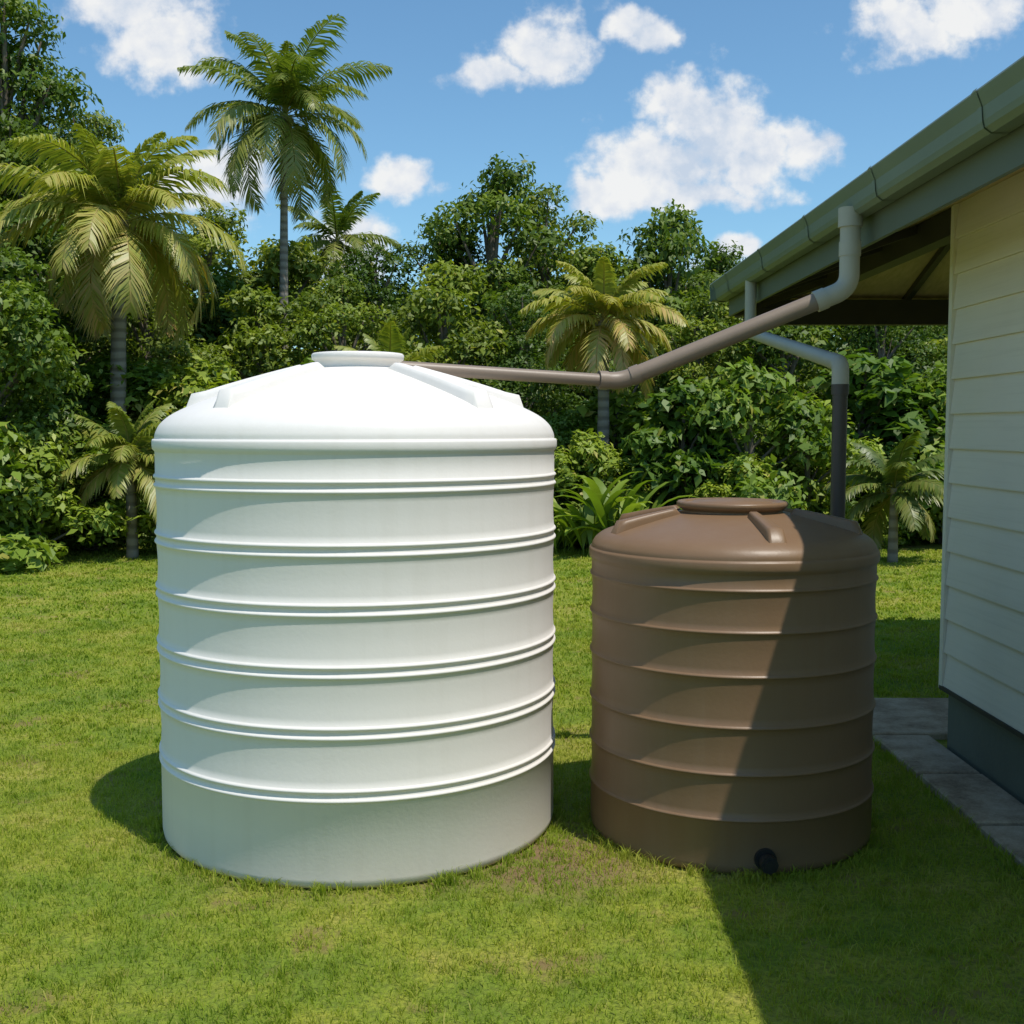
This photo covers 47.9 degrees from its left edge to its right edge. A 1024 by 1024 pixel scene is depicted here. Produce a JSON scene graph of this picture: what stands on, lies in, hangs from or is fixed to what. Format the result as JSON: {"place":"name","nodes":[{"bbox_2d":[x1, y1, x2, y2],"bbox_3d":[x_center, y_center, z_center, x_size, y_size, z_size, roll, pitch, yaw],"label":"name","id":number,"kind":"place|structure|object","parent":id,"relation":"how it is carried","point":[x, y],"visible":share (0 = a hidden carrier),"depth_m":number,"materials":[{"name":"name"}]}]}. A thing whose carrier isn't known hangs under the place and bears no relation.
{"place":"outdoors","nodes":[
{"label":"outdoors","id":0,"kind":"place"},
{"bbox_2d":[0,498,1023,1023],"bbox_3d":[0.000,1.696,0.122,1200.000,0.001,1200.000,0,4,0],"label":"ground","id":1,"kind":"structure","parent":0,"point":[486,976],"depth_m":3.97,"materials":[{"name":"green plant"}]},
{"bbox_2d":[0,268,54,414],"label":"tree","id":2,"kind":"object","parent":1,"relation":"on","point":[51,298],"visible":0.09,"depth_m":15.54,"materials":[{"name":"green plant"}]},
{"bbox_2d":[0,140,70,325],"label":"tree","id":3,"kind":"object","parent":1,"relation":"on","point":[4,201],"visible":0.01,"depth_m":20.10,"materials":[{"name":"green plant"}]},
{"bbox_2d":[0,242,93,530],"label":"tree","id":4,"kind":"object","parent":1,"relation":"on","point":[40,359],"visible":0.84,"depth_m":14.20,"materials":[{"name":"green plant"}]},
{"bbox_2d":[0,0,137,368],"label":"tree","id":5,"kind":"object","parent":1,"relation":"on","point":[9,9],"visible":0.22,"depth_m":22.75,"materials":[{"name":"green plant"}]},
{"bbox_2d":[0,209,138,415],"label":"tree","id":6,"kind":"object","parent":1,"relation":"on","point":[30,248],"visible":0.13,"depth_m":18.94,"materials":[{"name":"green plant"}]},
{"bbox_2d":[0,1,142,334],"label":"tree","id":7,"kind":"object","parent":1,"relation":"on","point":[25,73],"visible":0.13,"depth_m":22.84,"materials":[{"name":"green plant"}]},
{"bbox_2d":[0,123,159,403],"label":"tree","id":8,"kind":"object","parent":1,"relation":"on","point":[8,156],"visible":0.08,"depth_m":21.28,"materials":[{"name":"green plant"}]},
{"bbox_2d":[30,104,190,364],"bbox_3d":[-9.102,-4.186,24.200,4.111,8.566,3.946,3,5,37],"label":"tree","id":9,"kind":"object","parent":1,"relation":"on","point":[95,125],"visible":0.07,"depth_m":23.83,"materials":[{"name":"green plant"}]},
{"bbox_2d":[52,398,172,558],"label":"palm tree","id":10,"kind":"object","parent":1,"relation":"on","point":[125,440],"visible":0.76,"depth_m":14.83,"materials":[{"name":"green plant"}]},
{"bbox_2d":[0,123,247,542],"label":"palm tree","id":11,"kind":"object","parent":1,"relation":"on","point":[109,186],"visible":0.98,"depth_m":16.46,"materials":[{"name":"green plant"}]},
{"bbox_2d":[123,491,155,520],"bbox_3d":[-4.149,0.112,15.490,2.189,0.945,2.166,-3,5,-39],"label":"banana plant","id":12,"kind":"object","parent":1,"relation":"on","point":[140,516],"visible":0.03,"depth_m":14.88,"materials":[{"name":"green plant"}]},
{"bbox_2d":[40,212,248,385],"bbox_3d":[-7.537,-2.958,23.094,5.097,6.184,4.854,1,4,12],"label":"tree","id":13,"kind":"object","parent":1,"relation":"on","point":[221,284],"visible":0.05,"depth_m":22.78,"materials":[{"name":"green plant"}]},
{"bbox_2d":[68,262,239,403],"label":"tree","id":14,"kind":"object","parent":1,"relation":"on","point":[151,348],"visible":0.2,"depth_m":19.28,"materials":[{"name":"green plant"}]},
{"bbox_2d":[149,202,291,382],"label":"tree","id":15,"kind":"object","parent":1,"relation":"on","point":[210,256],"visible":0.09,"depth_m":24.40,"materials":[{"name":"green plant"}]},
{"bbox_2d":[190,284,321,378],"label":"tree","id":16,"kind":"object","parent":1,"relation":"on","point":[263,316],"visible":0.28,"depth_m":20.02,"materials":[{"name":"green plant"}]},
{"bbox_2d":[185,234,367,382],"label":"tree","id":17,"kind":"object","parent":1,"relation":"on","point":[269,256],"visible":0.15,"depth_m":24.23,"materials":[{"name":"green plant"}]},
{"bbox_2d":[177,13,392,348],"bbox_3d":[-4.072,-4.375,21.730,3.824,9.198,3.603,-3,5,-39],"label":"palm tree","id":18,"kind":"object","parent":1,"relation":"on","point":[284,90],"visible":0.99,"depth_m":21.04,"materials":[{"name":"green plant"}]},
{"bbox_2d":[262,271,395,367],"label":"tree","id":19,"kind":"object","parent":1,"relation":"on","point":[335,296],"visible":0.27,"depth_m":19.59,"materials":[{"name":"green plant"}]},
{"bbox_2d":[275,186,401,283],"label":"palm tree","id":20,"kind":"object","parent":1,"relation":"on","point":[338,224],"visible":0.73,"depth_m":25.32,"materials":[{"name":"green plant"}]},
{"bbox_2d":[151,351,556,888],"bbox_3d":[-0.659,0.328,4.999,1.702,2.026,1.702,0,4,0],"label":"white water tank","id":21,"kind":"object","parent":1,"relation":"on","point":[355,586],"visible":1,"depth_m":4.26,"materials":[{"name":"white plastic"}]},
{"bbox_2d":[400,206,862,389],"bbox_3d":[0.526,-0.966,5.467,2.256,0.940,0.270,0,4,-5],"label":"tank inlet pipe","id":22,"kind":"object","parent":21,"relation":"attached to","point":[850,226],"visible":0.85,"depth_m":5.46,"materials":[{"name":"beige plastic"}]},
{"bbox_2d":[291,243,433,353],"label":"tree","id":23,"kind":"object","parent":1,"relation":"on","point":[371,282],"visible":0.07,"depth_m":24.45,"materials":[{"name":"green plant"}]},
{"bbox_2d":[334,320,444,362],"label":"palm tree","id":24,"kind":"object","parent":1,"relation":"on","point":[394,341],"visible":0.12,"depth_m":17.48,"materials":[{"name":"green plant"}]},
{"bbox_2d":[347,219,536,409],"bbox_3d":[-1.515,-3.465,26.473,4.644,6.749,4.247,-2,5,-26],"label":"tree","id":25,"kind":"object","parent":1,"relation":"on","point":[416,251],"visible":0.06,"depth_m":26.29,"materials":[{"name":"green plant"}]},
{"bbox_2d":[376,255,538,386],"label":"tree","id":26,"kind":"object","parent":1,"relation":"on","point":[442,295],"visible":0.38,"depth_m":19.85,"materials":[{"name":"green plant"}]},
{"bbox_2d":[0,347,946,572],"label":"shrubbery","id":27,"kind":"object","parent":1,"relation":"on","point":[706,447],"visible":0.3,"depth_m":15.92,"materials":[{"name":"green plant"}]},
{"bbox_2d":[57,258,899,431],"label":"distant trees","id":28,"kind":"object","parent":1,"relation":"on","point":[324,279],"depth_m":31.06,"materials":[{"name":"green plant"}]},
{"bbox_2d":[404,151,581,412],"bbox_3d":[-0.363,-4.010,26.011,3.996,7.940,4.294,1,4,7],"label":"tree","id":29,"kind":"object","parent":1,"relation":"on","point":[494,198],"visible":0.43,"depth_m":25.33,"materials":[{"name":"green plant"}]},
{"bbox_2d":[459,283,596,452],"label":"tree","id":30,"kind":"object","parent":1,"relation":"on","point":[524,391],"visible":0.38,"depth_m":19.18,"materials":[{"name":"green plant"}]},
{"bbox_2d":[479,182,643,415],"bbox_3d":[0.976,-3.855,27.028,4.858,7.476,4.443,2,4,21],"label":"tree","id":31,"kind":"object","parent":1,"relation":"on","point":[542,212],"visible":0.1,"depth_m":26.28,"materials":[{"name":"green plant"}]},
{"bbox_2d":[553,489,625,555],"bbox_3d":[0.732,0.128,15.509,2.131,0.910,1.756,0,4,0],"label":"banana plant","id":32,"kind":"object","parent":1,"relation":"on","point":[563,526],"visible":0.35,"depth_m":15.41,"materials":[{"name":"green plant"}]},
{"bbox_2d":[518,256,689,483],"bbox_3d":[1.305,-1.568,17.184,2.450,4.252,2.283,0,4,0],"label":"palm tree","id":33,"kind":"object","parent":1,"relation":"on","point":[590,351],"visible":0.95,"depth_m":16.80,"materials":[{"name":"green plant"}]},
{"bbox_2d":[527,241,693,433],"bbox_3d":[2.214,-2.985,25.540,4.402,5.874,4.192,2,5,29],"label":"tree","id":34,"kind":"object","parent":1,"relation":"on","point":[583,261],"visible":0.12,"depth_m":24.90,"materials":[{"name":"green plant"}]},
{"bbox_2d":[545,314,691,452],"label":"tree","id":35,"kind":"object","parent":1,"relation":"on","point":[655,387],"visible":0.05,"depth_m":20.31,"materials":[{"name":"green plant"}]},
{"bbox_2d":[553,471,698,556],"bbox_3d":[1.713,0.018,15.330,2.419,1.156,2.312,1,4,18],"label":"banana plant","id":36,"kind":"object","parent":1,"relation":"on","point":[602,504],"visible":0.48,"depth_m":15.15,"materials":[{"name":"green plant"}]},
{"bbox_2d":[609,198,738,390],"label":"tree","id":37,"kind":"object","parent":1,"relation":"on","point":[671,243],"visible":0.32,"depth_m":25.25,"materials":[{"name":"green plant"}]},
{"bbox_2d":[648,290,761,404],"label":"tree","id":38,"kind":"object","parent":1,"relation":"on","point":[703,309],"visible":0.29,"depth_m":19.56,"materials":[{"name":"green plant"}]},
{"bbox_2d":[664,239,745,360],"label":"tree","id":39,"kind":"object","parent":1,"relation":"on","point":[716,268],"visible":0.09,"depth_m":26.46,"materials":[{"name":"green plant"}]},
{"bbox_2d":[589,498,879,874],"bbox_3d":[0.928,0.649,4.873,1.200,1.404,1.268,0,4,0],"label":"brown water tank","id":40,"kind":"object","parent":1,"relation":"on","point":[732,649],"visible":1,"depth_m":4.40,"materials":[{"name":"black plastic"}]},
{"bbox_2d":[684,318,857,465],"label":"tree","id":41,"kind":"object","parent":1,"relation":"on","point":[785,360],"visible":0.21,"depth_m":19.45,"materials":[{"name":"green plant"}]},
{"bbox_2d":[708,313,851,424],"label":"tree","id":42,"kind":"object","parent":1,"relation":"on","point":[741,319],"visible":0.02,"depth_m":24.53,"materials":[{"name":"green plant"}]},
{"bbox_2d":[745,280,848,517],"bbox_3d":[1.612,-0.161,6.805,0.083,2.740,2.482,0,4,1],"label":"tank downpipe","id":43,"kind":"object","parent":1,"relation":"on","point":[837,364],"visible":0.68,"depth_m":5.58,"materials":[{"name":"grey plastic"}]},
{"bbox_2d":[735,208,950,325],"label":"verandah timbers","id":44,"kind":"object","parent":1,"relation":"on","point":[908,244],"visible":0.41,"depth_m":8.59,"materials":[{"name":"wood"}]},
{"bbox_2d":[800,326,947,490],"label":"tree","id":45,"kind":"object","parent":1,"relation":"on","point":[938,337],"visible":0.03,"depth_m":22.79,"materials":[{"name":"green plant"}]},
{"bbox_2d":[811,326,946,443],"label":"tree","id":46,"kind":"object","parent":1,"relation":"on","point":[879,342],"visible":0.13,"depth_m":19.19,"materials":[{"name":"green plant"}]},
{"bbox_2d":[823,430,944,562],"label":"palm tree","id":47,"kind":"object","parent":1,"relation":"on","point":[895,469],"visible":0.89,"depth_m":14.50,"materials":[{"name":"green plant"}]},
{"bbox_2d":[899,326,947,382],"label":"tree","id":48,"kind":"object","parent":1,"relation":"on","point":[941,343],"visible":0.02,"depth_m":19.90,"materials":[{"name":"green plant"}]},
{"bbox_2d":[947,695,1023,803],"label":"foundation","id":49,"kind":"object","parent":1,"relation":"on","point":[992,751],"depth_m":5.59,"materials":[{"name":"grey concrete"}]},
{"bbox_3d":[5.451,0.041,0.919,6.298,2.505,10.228,0,4,0],"label":"wall","id":50,"kind":"object","parent":49,"relation":"on","visible":0},
{"bbox_2d":[792,167,1023,298],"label":"roof","id":51,"kind":"structure","parent":50,"relation":"on","point":[896,282],"depth_m":8.58,"materials":[{"name":"beige metal"}]},
{"bbox_2d":[710,56,1023,302],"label":"gutter","id":52,"kind":"object","parent":51,"relation":"attached to","point":[984,115],"visible":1,"depth_m":4.69,"materials":[{"name":"green paint"}]},
{"bbox_2d":[729,124,1023,315],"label":"fascia","id":53,"kind":"structure","parent":51,"relation":"attached to","point":[999,158],"depth_m":4.83,"materials":[{"name":"paint"}]},
{"bbox_2d":[938,203,959,686],"bbox_3d":[2.334,-0.329,6.014,0.132,2.530,0.044,0,4,0],"label":"corner board","id":54,"kind":"object","parent":50,"relation":"attached to","point":[949,417],"visible":0.14,"depth_m":6.00,"materials":[{"name":"beige wood"}]},
{"bbox_2d":[939,685,1023,739],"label":"base flashing","id":55,"kind":"object","parent":50,"relation":"attached to","point":[985,714],"visible":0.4,"depth_m":5.53,"materials":[{"name":"grey metal"}]},
{"bbox_2d":[6,0,1023,390],"label":"sky","id":56,"kind":"structure","parent":0,"point":[749,115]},
{"bbox_2d":[873,698,1023,867],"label":"concrete path","id":57,"kind":"structure","parent":0,"point":[912,730],"depth_m":5.67,"materials":[{"name":"grey concrete"}]},
{"bbox_2d":[943,171,1023,733],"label":"wall boards","id":58,"kind":"object","parent":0,"point":[984,645],"depth_m":5.51,"materials":[{"name":"beige wood"}]}
]}

